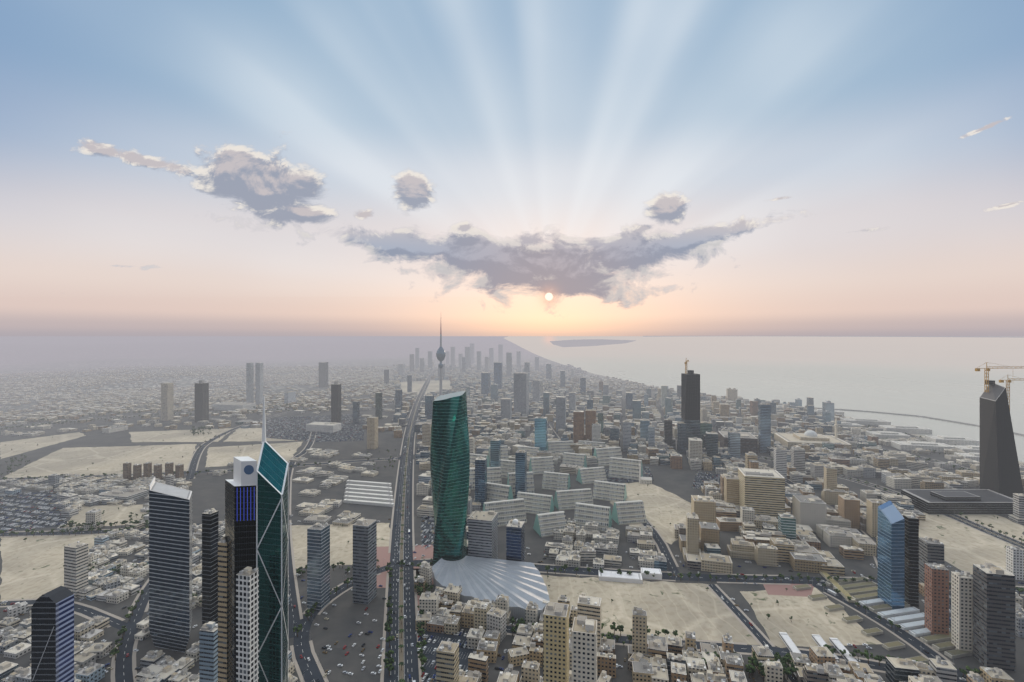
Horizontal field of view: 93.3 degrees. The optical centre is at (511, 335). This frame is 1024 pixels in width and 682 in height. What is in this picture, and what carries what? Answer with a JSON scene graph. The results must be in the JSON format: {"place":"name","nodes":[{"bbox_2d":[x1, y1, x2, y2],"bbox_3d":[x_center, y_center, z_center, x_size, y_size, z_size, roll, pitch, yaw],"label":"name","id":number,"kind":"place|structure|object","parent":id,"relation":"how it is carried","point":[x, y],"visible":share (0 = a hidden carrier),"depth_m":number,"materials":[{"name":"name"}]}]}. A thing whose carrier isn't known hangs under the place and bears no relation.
{"place":"outdoors","nodes":[
{"label":"outdoors","id":0,"kind":"place"},
{"bbox_2d":[0,336,1023,681],"bbox_3d":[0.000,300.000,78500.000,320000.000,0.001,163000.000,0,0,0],"label":"ground","id":1,"kind":"structure","parent":0,"point":[20,354],"depth_m":1105.79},
{"bbox_2d":[0,490,66,530],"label":"car park","id":2,"kind":"structure","parent":1,"relation":"on","point":[29,509],"depth_m":823.32,"materials":[{"name":"grey asphalt"}]},
{"bbox_2d":[0,432,85,458],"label":"sand lot","id":3,"kind":"structure","parent":1,"relation":"on","point":[22,446],"depth_m":1340.82,"materials":[{"name":"beige sand"}]},
{"bbox_2d":[31,586,73,681],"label":"dark tower","id":4,"kind":"structure","parent":1,"relation":"on","point":[52,635],"depth_m":338.00,"materials":[{"name":"blue glass"}]},
{"bbox_2d":[0,534,106,601],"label":"sand lot","id":5,"kind":"structure","parent":1,"relation":"on","point":[32,567],"depth_m":635.71,"materials":[{"name":"beige sand"}]},
{"bbox_2d":[5,444,196,477],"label":"sand lot","id":6,"kind":"structure","parent":1,"relation":"on","point":[81,460],"depth_m":1168.07,"materials":[{"name":"beige sand"}]},
{"bbox_2d":[67,504,146,526],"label":"sand lot","id":7,"kind":"structure","parent":1,"relation":"on","point":[112,513],"depth_m":809.54,"materials":[{"name":"beige sand"}]},
{"bbox_2d":[149,476,191,652],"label":"skyscraper","id":8,"kind":"structure","parent":1,"relation":"on","point":[170,564],"depth_m":458.55,"materials":[{"name":"grey glass"}]},
{"bbox_2d":[129,428,231,441],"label":"sand lot","id":9,"kind":"structure","parent":1,"relation":"on","point":[167,436],"depth_m":1447.88,"materials":[{"name":"beige sand"}]},
{"bbox_2d":[205,442,301,466],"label":"sand lot","id":10,"kind":"structure","parent":1,"relation":"on","point":[220,456],"depth_m":1237.84,"materials":[{"name":"beige sand"}]},
{"bbox_2d":[225,397,288,681],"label":"skyscraper","id":11,"kind":"structure","parent":1,"relation":"on","point":[256,515],"depth_m":334.11,"materials":[{"name":"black glass"}]},
{"bbox_2d":[223,428,296,441],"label":"sand lot","id":12,"kind":"structure","parent":1,"relation":"on","point":[240,435],"depth_m":1433.57,"materials":[{"name":"beige sand"}]},
{"bbox_2d":[266,414,363,441],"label":"car park","id":13,"kind":"structure","parent":1,"relation":"on","point":[343,433],"depth_m":1540.09,"materials":[{"name":"grey asphalt"}]},
{"bbox_2d":[292,523,389,568],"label":"sand lot","id":14,"kind":"structure","parent":1,"relation":"on","point":[341,548],"depth_m":700.14,"materials":[{"name":"beige sand"}]},
{"bbox_2d":[377,545,433,587],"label":"junction paving","id":15,"kind":"structure","parent":1,"relation":"on","point":[383,556],"depth_m":655.81,"materials":[{"name":"pink"}]},
{"bbox_2d":[400,380,451,394],"bbox_3d":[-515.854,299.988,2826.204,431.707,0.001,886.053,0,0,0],"label":"sand lot","id":16,"kind":"structure","parent":1,"relation":"on","point":[432,386],"depth_m":2833.86,"materials":[{"name":"beige sand"}]},
{"bbox_2d":[421,516,434,546],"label":"car park","id":17,"kind":"structure","parent":1,"relation":"on","point":[427,527],"depth_m":739.39,"materials":[{"name":"grey asphalt"}]},
{"bbox_2d":[436,324,445,395],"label":"telecommunications tower","id":18,"kind":"structure","parent":1,"relation":"on","point":[440,354],"depth_m":2193.70,"materials":[{"name":"grey concrete"}]},
{"bbox_2d":[420,631,472,681],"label":"car park","id":19,"kind":"structure","parent":1,"relation":"on","point":[430,656],"depth_m":460.23,"materials":[{"name":"grey asphalt"}]},
{"bbox_2d":[430,391,469,564],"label":"skyscraper","id":20,"kind":"structure","parent":1,"relation":"on","point":[449,457],"depth_m":614.26,"materials":[{"name":"teal glass"}]},
{"bbox_2d":[432,556,549,621],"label":"pleated roof","id":21,"kind":"structure","parent":1,"relation":"on","point":[520,584],"depth_m":563.86,"materials":[{"name":"metal"}]},
{"bbox_2d":[0,343,1023,681],"bbox_3d":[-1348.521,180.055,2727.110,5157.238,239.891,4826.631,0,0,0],"label":"city blocks","id":22,"kind":"structure","parent":1,"relation":"on","point":[766,513],"depth_m":736.82,"materials":[{"name":"beige concrete"}]},
{"bbox_2d":[512,519,518,524],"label":"rooftop structure","id":23,"kind":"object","parent":22,"relation":"on","point":[515,521],"depth_m":621.80,"materials":[{"name":"white"}]},
{"bbox_2d":[0,403,1023,681],"bbox_3d":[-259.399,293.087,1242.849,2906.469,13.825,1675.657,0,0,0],"label":"trees","id":24,"kind":"object","parent":1,"relation":"on","point":[750,669],"visible":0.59,"depth_m":553.19,"materials":[{"name":"green plant"}]},
{"bbox_2d":[469,440,646,536],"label":"office blocks","id":25,"kind":"structure","parent":1,"relation":"on","point":[504,503],"depth_m":873.30,"materials":[{"name":"white concrete"}]},
{"bbox_2d":[118,453,1008,680],"bbox_3d":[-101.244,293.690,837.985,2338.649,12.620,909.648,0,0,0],"label":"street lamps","id":26,"kind":"object","parent":1,"relation":"on","point":[553,563],"visible":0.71,"depth_m":585.18,"materials":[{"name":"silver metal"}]},
{"bbox_2d":[605,466,653,482],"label":"car park","id":27,"kind":"structure","parent":1,"relation":"on","point":[631,480],"depth_m":1020.19,"materials":[{"name":"grey asphalt"}]},
{"bbox_2d":[541,575,758,644],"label":"sand lot","id":28,"kind":"structure","parent":1,"relation":"on","point":[701,611],"depth_m":536.89,"materials":[{"name":"beige sand"}]},
{"bbox_2d":[610,482,690,543],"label":"sand lot","id":29,"kind":"structure","parent":1,"relation":"on","point":[663,508],"depth_m":847.38,"materials":[{"name":"beige sand"}]},
{"bbox_2d":[343,396,1023,662],"bbox_3d":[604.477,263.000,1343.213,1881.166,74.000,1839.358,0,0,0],"label":"low-rise buildings","id":30,"kind":"structure","parent":1,"relation":"on","point":[368,494],"depth_m":607.59,"materials":[{"name":"white concrete"}]},
{"bbox_2d":[681,370,699,449],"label":"skyscraper","id":31,"kind":"structure","parent":1,"relation":"on","point":[690,398],"depth_m":1216.73,"materials":[{"name":"grey glass"}]},
{"bbox_2d":[691,472,719,488],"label":"car park","id":32,"kind":"structure","parent":1,"relation":"on","point":[696,479],"depth_m":1013.06,"materials":[{"name":"grey asphalt"}]},
{"bbox_2d":[740,587,881,647],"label":"sand lot","id":33,"kind":"structure","parent":1,"relation":"on","point":[809,618],"depth_m":508.65,"materials":[{"name":"beige sand"}]},
{"bbox_2d":[763,584,813,596],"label":"paved plaza","id":34,"kind":"structure","parent":33,"relation":"on","point":[773,589],"depth_m":568.43,"materials":[{"name":"brown"}]},
{"bbox_2d":[878,501,904,609],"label":"skyscraper","id":35,"kind":"structure","parent":1,"relation":"on","point":[891,556],"depth_m":530.63,"materials":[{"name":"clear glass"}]},
{"bbox_2d":[949,593,950,627],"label":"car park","id":36,"kind":"structure","parent":1,"relation":"on","point":[950,609],"depth_m":532.94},
{"bbox_2d":[901,380,1023,514],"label":"skyscraper","id":37,"kind":"structure","parent":1,"relation":"on","point":[1000,480],"depth_m":861.54,"materials":[{"name":"grey concrete"}]},
{"bbox_2d":[975,362,1023,408],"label":"tower cranes","id":38,"kind":"object","parent":37,"relation":"on","point":[986,377],"visible":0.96,"depth_m":888.15},
{"bbox_2d":[919,512,1023,573],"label":"sand lot","id":39,"kind":"structure","parent":1,"relation":"on","point":[966,548],"depth_m":713.92,"materials":[{"name":"beige sand"}]},
{"bbox_2d":[0,355,1023,681],"bbox_3d":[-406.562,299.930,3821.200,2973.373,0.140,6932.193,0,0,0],"label":"roads","id":40,"kind":"structure","parent":0,"point":[126,671],"depth_m":563.78,"materials":[{"name":"grey asphalt"}]},
{"bbox_2d":[0,414,1023,681],"bbox_3d":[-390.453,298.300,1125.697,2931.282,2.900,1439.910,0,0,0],"label":"cars","id":41,"kind":"object","parent":40,"relation":"on","point":[50,492],"visible":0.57,"depth_m":744.55,"materials":[{"name":"paint"}]},
{"bbox_2d":[0,0,1023,335],"label":"sky","id":42,"kind":"structure","parent":0,"point":[168,167],"materials":[{"name":"blue"}]},
{"bbox_2d":[550,339,636,346],"bbox_3d":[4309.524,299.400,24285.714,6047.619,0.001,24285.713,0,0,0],"label":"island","id":43,"kind":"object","parent":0,"point":[579,343],"visible":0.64,"depth_m":20140.31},
{"bbox_2d":[504,336,1023,461],"bbox_3d":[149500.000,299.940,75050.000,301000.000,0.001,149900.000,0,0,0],"label":"sea","id":44,"kind":"structure","parent":0,"point":[938,377],"depth_m":4370.14,"materials":[{"name":"grey liquid"}]},
{"bbox_2d":[587,372,1023,463],"bbox_3d":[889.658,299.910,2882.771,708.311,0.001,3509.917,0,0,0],"label":"shore strip","id":45,"kind":"object","parent":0,"point":[918,435],"visible":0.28,"depth_m":1462.10,"materials":[{"name":"beige"}]},
{"bbox_2d":[643,336,1023,337],"bbox_3d":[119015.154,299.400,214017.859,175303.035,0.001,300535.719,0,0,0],"label":"shore","id":46,"kind":"structure","parent":0,"point":[906,336],"depth_m":121827.41,"materials":[{"name":"grey sand"}]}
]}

